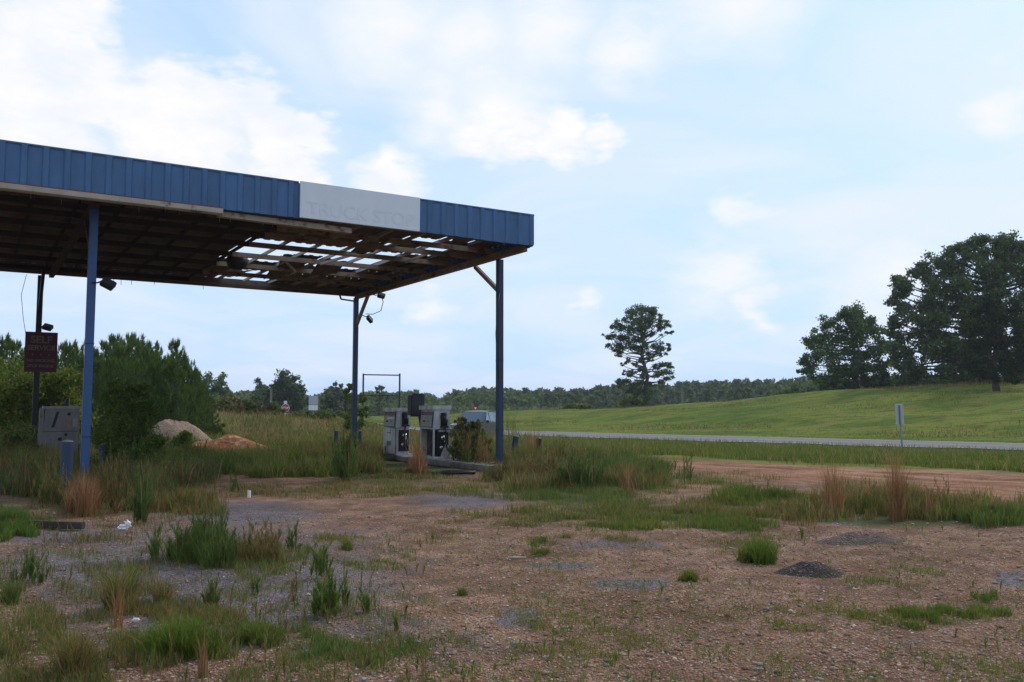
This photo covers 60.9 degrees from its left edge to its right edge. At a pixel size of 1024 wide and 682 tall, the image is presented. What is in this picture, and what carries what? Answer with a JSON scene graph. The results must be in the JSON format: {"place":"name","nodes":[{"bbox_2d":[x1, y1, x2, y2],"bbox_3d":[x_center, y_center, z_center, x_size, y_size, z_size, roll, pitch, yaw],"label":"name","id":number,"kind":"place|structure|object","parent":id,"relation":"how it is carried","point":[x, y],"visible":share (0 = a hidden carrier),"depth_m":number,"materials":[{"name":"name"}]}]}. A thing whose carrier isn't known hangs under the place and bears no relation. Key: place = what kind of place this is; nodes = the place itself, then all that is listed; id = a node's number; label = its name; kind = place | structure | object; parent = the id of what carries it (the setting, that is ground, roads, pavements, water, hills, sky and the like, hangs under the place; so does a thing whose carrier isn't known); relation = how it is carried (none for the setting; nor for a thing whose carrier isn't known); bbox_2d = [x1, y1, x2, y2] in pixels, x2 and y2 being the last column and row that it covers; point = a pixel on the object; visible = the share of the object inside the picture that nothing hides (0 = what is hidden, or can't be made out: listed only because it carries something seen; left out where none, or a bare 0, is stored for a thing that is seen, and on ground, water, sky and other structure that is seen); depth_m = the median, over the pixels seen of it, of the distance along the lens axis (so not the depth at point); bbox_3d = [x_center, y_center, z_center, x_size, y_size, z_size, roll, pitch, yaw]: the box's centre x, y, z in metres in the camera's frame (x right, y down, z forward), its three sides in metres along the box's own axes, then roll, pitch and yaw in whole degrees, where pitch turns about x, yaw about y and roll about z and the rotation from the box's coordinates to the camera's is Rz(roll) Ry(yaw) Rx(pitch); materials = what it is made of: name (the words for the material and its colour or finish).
{"place":"outdoors","nodes":[
{"label":"outdoors","id":0,"kind":"place"},
{"bbox_2d":[40,463,120,517],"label":"dead grass","id":1,"kind":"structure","parent":0,"point":[86,499],"depth_m":13.11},
{"bbox_2d":[0,384,1023,681],"bbox_3d":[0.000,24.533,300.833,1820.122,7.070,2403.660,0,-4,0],"label":"ground","id":2,"kind":"structure","parent":0,"point":[778,422],"depth_m":9.76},
{"bbox_2d":[0,332,20,411],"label":"young pine","id":3,"kind":"object","parent":2,"relation":"on","point":[4,353],"visible":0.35,"depth_m":44.03,"materials":[{"name":"green plant"}]},
{"bbox_2d":[5,338,24,379],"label":"young pine","id":4,"kind":"object","parent":2,"relation":"on","point":[17,345],"visible":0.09,"depth_m":46.11,"materials":[{"name":"green plant"}]},
{"bbox_2d":[0,576,35,604],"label":"grass tuft","id":5,"kind":"object","parent":2,"relation":"on","point":[12,594],"visible":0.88,"depth_m":7.26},
{"bbox_2d":[10,547,51,584],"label":"weed clump","id":6,"kind":"object","parent":2,"relation":"on","point":[31,566],"visible":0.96,"depth_m":8.09,"materials":[{"name":"green plant"}]},
{"bbox_2d":[0,418,80,456],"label":"shrub","id":7,"kind":"object","parent":2,"relation":"on","point":[24,433],"visible":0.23,"depth_m":23.68,"materials":[{"name":"green plant"}]},
{"bbox_2d":[0,351,104,440],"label":"shrub","id":8,"kind":"object","parent":2,"relation":"on","point":[19,391],"visible":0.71,"depth_m":29.64,"materials":[{"name":"green plant"}]},
{"bbox_2d":[30,456,74,507],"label":"weed clump","id":9,"kind":"object","parent":2,"relation":"on","point":[45,494],"visible":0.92,"depth_m":13.94,"materials":[{"name":"green plant"}]},
{"bbox_2d":[26,520,84,529],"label":"timber beam","id":10,"kind":"structure","parent":2,"relation":"on","point":[73,524],"depth_m":11.47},
{"bbox_2d":[49,341,79,395],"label":"young pine","id":11,"kind":"object","parent":2,"relation":"on","point":[66,350],"visible":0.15,"depth_m":43.00,"materials":[{"name":"green plant"}]},
{"bbox_2d":[59,440,73,492],"bbox_3d":[-7.827,2.314,15.284,0.200,1.155,0.200,1,-4,0],"label":"bollard","id":12,"kind":"object","parent":2,"relation":"on","point":[67,451],"visible":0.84,"depth_m":15.23,"materials":[{"name":"metal"}]},
{"bbox_2d":[10,615,137,679],"bbox_3d":[-2.670,1.830,5.236,0.749,0.408,0.737,-1,-5,14],"label":"grass tuft","id":13,"kind":"object","parent":2,"relation":"on","point":[70,656],"visible":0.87,"depth_m":5.25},
{"bbox_2d":[71,355,100,437],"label":"young pine","id":14,"kind":"object","parent":2,"relation":"on","point":[81,365],"visible":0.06,"depth_m":40.96,"materials":[{"name":"green plant"}]},
{"bbox_2d":[79,358,108,439],"bbox_3d":[-18.510,2.711,38.959,1.992,4.004,2.184,1,-5,-16],"label":"young pine","id":15,"kind":"object","parent":2,"relation":"on","point":[99,363],"visible":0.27,"depth_m":38.88,"materials":[{"name":"green plant"}]},
{"bbox_2d":[82,333,125,409],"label":"young pine","id":16,"kind":"object","parent":2,"relation":"on","point":[112,339],"visible":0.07,"depth_m":46.92,"materials":[{"name":"green plant"}]},
{"bbox_2d":[98,566,128,627],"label":"grass tuft","id":17,"kind":"object","parent":2,"relation":"on","point":[119,601],"visible":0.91,"depth_m":6.45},
{"bbox_2d":[76,556,164,615],"bbox_3d":[-3.139,1.941,7.031,0.880,0.483,1.037,0,-4,0],"label":"grass tuft","id":18,"kind":"object","parent":2,"relation":"on","point":[130,595],"visible":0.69,"depth_m":6.98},
{"bbox_2d":[109,468,131,515],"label":"weed clump","id":19,"kind":"object","parent":2,"relation":"on","point":[116,505],"visible":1,"depth_m":13.57,"materials":[{"name":"green plant"}]},
{"bbox_2d":[91,342,149,425],"bbox_3d":[-17.845,2.390,39.831,3.243,4.775,2.959,-2,-5,27],"label":"young pine","id":20,"kind":"object","parent":2,"relation":"on","point":[121,350],"visible":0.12,"depth_m":39.91,"materials":[{"name":"green plant"}]},
{"bbox_2d":[103,356,156,433],"bbox_3d":[-16.427,2.603,37.807,2.476,4.008,2.358,2,-5,-28],"label":"young pine","id":21,"kind":"object","parent":2,"relation":"on","point":[138,375],"visible":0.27,"depth_m":37.88,"materials":[{"name":"green plant"}]},
{"bbox_2d":[90,378,180,472],"bbox_3d":[-8.363,1.986,19.325,2.212,2.339,1.574,-1,-5,14],"label":"shrub","id":22,"kind":"object","parent":2,"relation":"on","point":[143,407],"visible":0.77,"depth_m":19.24,"materials":[{"name":"green plant"}]},
{"bbox_2d":[117,332,155,386],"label":"young pine","id":23,"kind":"object","parent":2,"relation":"on","point":[137,343],"visible":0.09,"depth_m":43.86,"materials":[{"name":"green plant"}]},
{"bbox_2d":[129,346,160,424],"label":"young pine","id":24,"kind":"object","parent":2,"relation":"on","point":[147,357],"visible":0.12,"depth_m":41.96,"materials":[{"name":"green plant"}]},
{"bbox_2d":[128,460,164,525],"bbox_3d":[-5.172,2.055,12.289,0.585,1.056,0.582,0,-4,0],"label":"weed clump","id":25,"kind":"object","parent":2,"relation":"on","point":[141,507],"visible":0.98,"depth_m":12.25,"materials":[{"name":"green plant"}]},
{"bbox_2d":[142,519,163,561],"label":"weed clump","id":26,"kind":"object","parent":2,"relation":"on","point":[154,548],"visible":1,"depth_m":9.14,"materials":[{"name":"green plant"}]},
{"bbox_2d":[144,573,185,602],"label":"grass tuft","id":27,"kind":"object","parent":2,"relation":"on","point":[162,589],"visible":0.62,"depth_m":7.14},
{"bbox_2d":[154,364,184,419],"bbox_3d":[-15.849,2.882,39.865,1.915,3.772,2.080,-2,-5,21],"label":"young pine","id":28,"kind":"object","parent":2,"relation":"on","point":[163,367],"visible":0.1,"depth_m":39.90,"materials":[{"name":"green plant"}]},
{"bbox_2d":[153,357,197,422],"bbox_3d":[-15.213,2.723,39.023,2.560,4.039,2.521,-1,-5,9],"label":"young pine","id":29,"kind":"object","parent":2,"relation":"on","point":[173,375],"visible":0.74,"depth_m":38.81,"materials":[{"name":"green plant"}]},
{"bbox_2d":[140,419,211,443],"bbox_3d":[-13.322,3.703,34.292,4.200,1.265,3.200,0,-4,0],"label":"sand mound","id":30,"kind":"object","parent":2,"relation":"on","point":[172,427],"visible":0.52,"depth_m":33.86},
{"bbox_2d":[166,336,190,412],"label":"young pine","id":31,"kind":"object","parent":2,"relation":"on","point":[175,343],"visible":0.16,"depth_m":43.03,"materials":[{"name":"green plant"}]},
{"bbox_2d":[160,349,203,427],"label":"young pine","id":32,"kind":"object","parent":2,"relation":"on","point":[183,363],"visible":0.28,"depth_m":40.94,"materials":[{"name":"green plant"}]},
{"bbox_2d":[169,430,195,448],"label":"shrub","id":33,"kind":"object","parent":2,"relation":"on","point":[183,434],"visible":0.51,"depth_m":30.68,"materials":[{"name":"green plant"}]},
{"bbox_2d":[127,607,238,661],"bbox_3d":[-2.184,1.924,5.784,0.856,0.289,0.746,0,-4,0],"label":"grass tuft","id":34,"kind":"object","parent":2,"relation":"on","point":[182,635],"visible":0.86,"depth_m":5.65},
{"bbox_2d":[178,365,210,431],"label":"young pine","id":35,"kind":"object","parent":2,"relation":"on","point":[191,382],"visible":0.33,"depth_m":41.89,"materials":[{"name":"green plant"}]},
{"bbox_2d":[180,357,210,425],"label":"young pine","id":36,"kind":"object","parent":2,"relation":"on","point":[206,405],"visible":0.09,"depth_m":44.07,"materials":[{"name":"green plant"}]},
{"bbox_2d":[150,506,251,569],"bbox_3d":[-3.324,2.025,9.255,1.009,0.601,1.811,2,-5,-27],"label":"weed clump","id":37,"kind":"object","parent":2,"relation":"on","point":[203,543],"visible":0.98,"depth_m":8.99,"materials":[{"name":"green plant"}]},
{"bbox_2d":[192,370,219,432],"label":"young pine","id":38,"kind":"object","parent":2,"relation":"on","point":[208,413],"visible":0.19,"depth_m":45.03,"materials":[{"name":"green plant"}]},
{"bbox_2d":[198,380,219,433],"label":"young pine","id":39,"kind":"object","parent":2,"relation":"on","point":[210,398],"visible":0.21,"depth_m":45.89,"materials":[{"name":"green plant"}]},
{"bbox_2d":[189,625,231,677],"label":"grass tuft","id":40,"kind":"object","parent":2,"relation":"on","point":[203,665],"visible":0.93,"depth_m":5.25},
{"bbox_2d":[200,571,221,605],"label":"weed clump","id":41,"kind":"object","parent":2,"relation":"on","point":[211,594],"visible":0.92,"depth_m":7.04,"materials":[{"name":"green plant"}]},
{"bbox_2d":[203,421,226,435],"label":"shrub","id":42,"kind":"object","parent":2,"relation":"on","point":[223,425],"visible":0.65,"depth_m":45.81,"materials":[{"name":"green plant"}]},
{"bbox_2d":[206,371,229,400],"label":"broadleaf tree","id":43,"kind":"object","parent":2,"relation":"on","point":[218,385],"visible":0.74,"depth_m":129.40,"materials":[{"name":"green plant"}]},
{"bbox_2d":[213,395,241,411],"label":"bush","id":44,"kind":"object","parent":2,"relation":"on","point":[226,402],"visible":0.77,"depth_m":61.65,"materials":[{"name":"green plant"}]},
{"bbox_2d":[191,434,266,450],"bbox_3d":[-9.655,3.581,29.640,4.500,0.795,2.800,0,-4,0],"label":"gravel mound","id":45,"kind":"object","parent":2,"relation":"on","point":[228,441],"visible":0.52,"depth_m":29.16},
{"bbox_2d":[243,377,267,407],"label":"broadleaf tree","id":46,"kind":"object","parent":2,"relation":"on","point":[257,394],"visible":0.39,"depth_m":153.74,"materials":[{"name":"green plant"}]},
{"bbox_2d":[225,514,289,563],"bbox_3d":[-2.670,2.057,9.220,1.103,0.507,0.866,-4,-6,40],"label":"weed clump","id":47,"kind":"object","parent":2,"relation":"on","point":[269,544],"visible":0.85,"depth_m":9.03,"materials":[{"name":"green plant"}]},
{"bbox_2d":[224,616,292,648],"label":"grass tuft","id":48,"kind":"object","parent":2,"relation":"on","point":[254,628],"visible":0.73,"depth_m":5.90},
{"bbox_2d":[0,139,533,477],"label":"fuel canopy","id":49,"kind":"object","parent":2,"relation":"on","point":[91,216],"visible":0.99,"depth_m":21.09,"materials":[{"name":"metal"}]},
{"bbox_2d":[24,331,57,371],"bbox_3d":[-14.120,0.331,26.106,0.860,1.200,0.038,3,-5,-32],"label":"self service sign","id":50,"kind":"object","parent":49,"relation":"attached to","point":[40,354],"visible":1,"depth_m":26.09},
{"bbox_2d":[261,368,308,414],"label":"broadleaf tree","id":51,"kind":"object","parent":2,"relation":"on","point":[289,390],"visible":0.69,"depth_m":148.09,"materials":[{"name":"green plant"}]},
{"bbox_2d":[279,519,302,548],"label":"weed clump","id":52,"kind":"object","parent":2,"relation":"on","point":[292,534],"visible":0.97,"depth_m":9.57,"materials":[{"name":"green plant"}]},
{"bbox_2d":[287,574,298,603],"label":"weed clump","id":53,"kind":"object","parent":2,"relation":"on","point":[292,586],"visible":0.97,"depth_m":7.20,"materials":[{"name":"green plant"}]},
{"bbox_2d":[309,396,317,413],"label":"route sign","id":54,"kind":"object","parent":2,"relation":"on","point":[313,403],"visible":0.83,"depth_m":77.74,"materials":[{"name":"metal"}]},
{"bbox_2d":[298,536,335,580],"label":"weed clump","id":55,"kind":"object","parent":2,"relation":"on","point":[320,565],"visible":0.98,"depth_m":8.19,"materials":[{"name":"green plant"}]},
{"bbox_2d":[313,408,336,418],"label":"bush","id":56,"kind":"object","parent":2,"relation":"on","point":[326,413],"visible":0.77,"depth_m":61.42,"materials":[{"name":"green plant"}]},
{"bbox_2d":[306,567,345,621],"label":"weed clump","id":57,"kind":"object","parent":2,"relation":"on","point":[324,597],"visible":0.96,"depth_m":6.58,"materials":[{"name":"green plant"}]},
{"bbox_2d":[318,380,351,416],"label":"broadleaf tree","id":58,"kind":"object","parent":2,"relation":"on","point":[334,401],"visible":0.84,"depth_m":162.79,"materials":[{"name":"green plant"}]},
{"bbox_2d":[329,421,358,482],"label":"weed clump","id":59,"kind":"object","parent":2,"relation":"on","point":[344,466],"visible":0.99,"depth_m":19.34,"materials":[{"name":"green plant"}]},
{"bbox_2d":[338,568,354,607],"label":"weed clump","id":60,"kind":"object","parent":2,"relation":"on","point":[346,593],"visible":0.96,"depth_m":6.86,"materials":[{"name":"green plant"}]},
{"bbox_2d":[338,383,357,430],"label":"shrub","id":61,"kind":"object","parent":2,"relation":"on","point":[345,415],"visible":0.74,"depth_m":51.69,"materials":[{"name":"green plant"}]},
{"bbox_2d":[350,393,369,432],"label":"shrub","id":62,"kind":"object","parent":2,"relation":"on","point":[363,398],"visible":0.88,"depth_m":49.73,"materials":[{"name":"green plant"}]},
{"bbox_2d":[357,585,372,615],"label":"weed clump","id":63,"kind":"object","parent":2,"relation":"on","point":[366,598],"visible":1,"depth_m":6.67,"materials":[{"name":"green plant"}]},
{"bbox_2d":[370,385,390,415],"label":"broadleaf tree","id":64,"kind":"object","parent":2,"relation":"on","point":[379,403],"visible":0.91,"depth_m":159.44,"materials":[{"name":"green plant"}]},
{"bbox_2d":[362,373,402,420],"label":"sign frame","id":65,"kind":"object","parent":2,"relation":"on","point":[363,374],"visible":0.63,"depth_m":74.88,"materials":[{"name":"metal"}]},
{"bbox_2d":[403,434,432,474],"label":"dead grass","id":66,"kind":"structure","parent":2,"relation":"on","point":[418,457],"depth_m":21.28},
{"bbox_2d":[384,453,501,470],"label":"pump island","id":67,"kind":"structure","parent":2,"relation":"on","point":[455,463],"depth_m":24.24,"materials":[{"name":"concrete"}]},
{"bbox_2d":[383,408,409,454],"bbox_3d":[-3.648,2.873,27.766,0.550,1.485,1.176,3,-5,-32],"label":"fuel pump","id":68,"kind":"object","parent":67,"relation":"on","point":[396,432],"visible":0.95,"depth_m":27.43,"materials":[{"name":"metal"}]},
{"bbox_2d":[383,428,394,453],"bbox_3d":[-3.915,3.176,27.670,0.033,0.800,0.890,3,-5,-32],"label":"door","id":69,"kind":"structure","parent":68,"relation":"in","point":[388,433],"depth_m":27.64,"materials":[{"name":"metal"}]},
{"bbox_2d":[407,393,423,424],"bbox_3d":[-2.875,2.584,26.774,0.644,1.928,0.320,3,-5,-32],"label":"card box","id":70,"kind":"object","parent":67,"relation":"on","point":[415,401],"visible":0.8,"depth_m":26.64,"materials":[{"name":"metal"}]},
{"bbox_2d":[419,406,455,458],"bbox_3d":[-2.111,2.699,25.660,0.805,1.587,1.510,2,-5,-26],"label":"fuel pump","id":71,"kind":"object","parent":67,"relation":"on","point":[434,425],"visible":0.88,"depth_m":25.35,"materials":[{"name":"metal"}]},
{"bbox_2d":[432,470,475,474],"bbox_3d":[-1.474,3.292,21.821,1.163,0.102,0.846,0,-4,0],"label":"curb","id":72,"kind":"object","parent":2,"relation":"on","point":[456,472],"visible":0.77,"depth_m":21.54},
{"bbox_2d":[447,420,490,462],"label":"weed clump","id":73,"kind":"object","parent":2,"relation":"on","point":[465,449],"visible":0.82,"depth_m":24.12,"materials":[{"name":"green plant"}]},
{"bbox_2d":[446,417,495,460],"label":"shrub","id":74,"kind":"object","parent":2,"relation":"on","point":[476,426],"visible":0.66,"depth_m":24.78,"materials":[{"name":"green plant"}]},
{"bbox_2d":[0,467,1023,681],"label":"grass","id":75,"kind":"structure","parent":2,"relation":"on","point":[631,519],"depth_m":6.96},
{"bbox_2d":[0,428,1023,541],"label":"tall grass","id":76,"kind":"structure","parent":2,"relation":"on","point":[307,458],"depth_m":17.30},
{"bbox_2d":[521,416,546,448],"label":"dead grass","id":77,"kind":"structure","parent":2,"relation":"on","point":[534,439],"depth_m":24.54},
{"bbox_2d":[78,381,1023,472],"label":"field grass","id":78,"kind":"structure","parent":2,"relation":"on","point":[998,460],"depth_m":38.18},
{"bbox_2d":[544,434,582,460],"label":"weed clump","id":79,"kind":"object","parent":2,"relation":"on","point":[565,454],"visible":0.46,"depth_m":23.83,"materials":[{"name":"green plant"}]},
{"bbox_2d":[542,452,606,489],"bbox_3d":[1.430,2.584,17.886,1.584,0.830,1.664,-3,-5,35],"label":"weed clump","id":80,"kind":"object","parent":2,"relation":"on","point":[579,470],"visible":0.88,"depth_m":17.40,"materials":[{"name":"green plant"}]},
{"bbox_2d":[562,402,592,408],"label":"bush","id":81,"kind":"object","parent":2,"relation":"on","point":[574,405],"visible":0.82,"depth_m":121.22,"materials":[{"name":"green plant"}]},
{"bbox_2d":[212,375,1000,416],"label":"distant wood","id":82,"kind":"object","parent":2,"relation":"on","point":[483,397],"visible":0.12,"depth_m":224.40,"materials":[{"name":"green plant"}]},
{"bbox_2d":[614,394,643,408],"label":"bush","id":83,"kind":"object","parent":2,"relation":"on","point":[631,401],"visible":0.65,"depth_m":117.18,"materials":[{"name":"green plant"}]},
{"bbox_2d":[601,303,674,405],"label":"lone pine","id":84,"kind":"object","parent":2,"relation":"on","point":[647,320],"visible":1,"depth_m":115.78,"materials":[{"name":"green plant"}]},
{"bbox_2d":[635,453,660,477],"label":"weed clump","id":85,"kind":"object","parent":2,"relation":"on","point":[652,469],"visible":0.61,"depth_m":18.69,"materials":[{"name":"green plant"}]},
{"bbox_2d":[679,453,694,483],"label":"weed clump","id":86,"kind":"object","parent":2,"relation":"on","point":[690,475],"visible":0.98,"depth_m":18.94,"materials":[{"name":"green plant"}]},
{"bbox_2d":[677,569,704,581],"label":"grass tuft","id":87,"kind":"object","parent":2,"relation":"on","point":[687,576],"visible":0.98,"depth_m":8.00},
{"bbox_2d":[727,535,786,565],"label":"grass tuft","id":88,"kind":"object","parent":2,"relation":"on","point":[759,553],"visible":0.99,"depth_m":9.11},
{"bbox_2d":[754,380,823,397],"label":"bush","id":89,"kind":"object","parent":2,"relation":"on","point":[798,388],"visible":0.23,"depth_m":149.37,"materials":[{"name":"green plant"}]},
{"bbox_2d":[773,561,844,577],"bbox_3d":[2.888,2.220,8.472,0.840,0.165,0.520,0,-4,0],"label":"gravel pile","id":90,"kind":"object","parent":2,"relation":"on","point":[816,569],"visible":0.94,"depth_m":8.37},
{"bbox_2d":[791,456,858,514],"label":"dead grass","id":91,"kind":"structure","parent":2,"relation":"on","point":[831,484],"depth_m":13.09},
{"bbox_2d":[796,300,892,389],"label":"oak tree","id":92,"kind":"object","parent":2,"relation":"on","point":[859,327],"visible":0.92,"depth_m":97.49,"materials":[{"name":"green plant"}]},
{"bbox_2d":[814,531,906,545],"bbox_3d":[4.201,2.387,10.518,1.318,0.170,0.602,0,-4,0],"label":"gravel patch","id":93,"kind":"object","parent":2,"relation":"on","point":[854,538],"visible":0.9,"depth_m":10.40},
{"bbox_2d":[895,404,903,446],"bbox_3d":[16.307,3.548,36.534,0.460,1.810,0.071,0,-4,-23],"label":"road sign","id":94,"kind":"object","parent":2,"relation":"on","point":[899,414],"visible":0.93,"depth_m":36.54,"materials":[{"name":"metal"}]},
{"bbox_2d":[818,363,1023,390],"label":"undergrowth","id":95,"kind":"object","parent":2,"relation":"on","point":[879,380],"visible":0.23,"depth_m":95.57,"materials":[{"name":"green plant"}]},
{"bbox_2d":[882,229,1023,385],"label":"oak tree","id":96,"kind":"object","parent":2,"relation":"on","point":[1005,252],"visible":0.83,"depth_m":87.94,"materials":[{"name":"green plant"}]},
{"bbox_2d":[955,288,1023,390],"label":"tree","id":97,"kind":"object","parent":2,"relation":"on","point":[997,338],"visible":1,"depth_m":73.69,"materials":[{"name":"green plant"}]},
{"bbox_3d":[-11.336,3.221,21.621,1.150,0.160,11.900,3,-5,-32],"label":"pump island","id":98,"kind":"object","parent":2,"relation":"on","visible":0},
{"bbox_2d":[38,398,79,457],"bbox_3d":[-12.341,2.431,23.710,0.970,1.740,0.565,3,-5,-32],"label":"fuel pump","id":99,"kind":"object","parent":98,"relation":"on","point":[59,424],"visible":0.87,"depth_m":23.50,"materials":[{"name":"metal"}]},
{"bbox_2d":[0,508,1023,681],"bbox_3d":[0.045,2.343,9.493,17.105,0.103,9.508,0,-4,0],"label":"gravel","id":100,"kind":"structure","parent":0,"point":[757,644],"depth_m":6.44,"materials":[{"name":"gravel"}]},
{"bbox_2d":[0,0,1023,397],"label":"sky","id":101,"kind":"structure","parent":0,"point":[749,172],"materials":[{"name":"blue"}]},
{"bbox_2d":[503,397,523,449],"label":"dead grass","id":102,"kind":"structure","parent":0,"point":[513,430],"depth_m":29.50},
{"bbox_2d":[609,458,637,492],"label":"dead grass","id":103,"kind":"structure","parent":0,"point":[627,481],"depth_m":16.75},
{"bbox_2d":[364,421,1023,449],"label":"road","id":104,"kind":"structure","parent":0,"point":[948,444],"depth_m":43.44,"materials":[{"name":"asphalt"}]},
{"bbox_2d":[450,410,495,433],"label":"parked suv","id":105,"kind":"object","parent":104,"relation":"on","point":[487,418],"visible":0.31,"depth_m":51.35,"materials":[{"name":"silver metal"}]},
{"bbox_2d":[870,441,943,522],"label":"dead grass","id":106,"kind":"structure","parent":0,"point":[896,497],"depth_m":12.60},
{"bbox_2d":[916,479,942,517],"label":"dead grass","id":107,"kind":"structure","parent":0,"point":[926,503],"depth_m":12.87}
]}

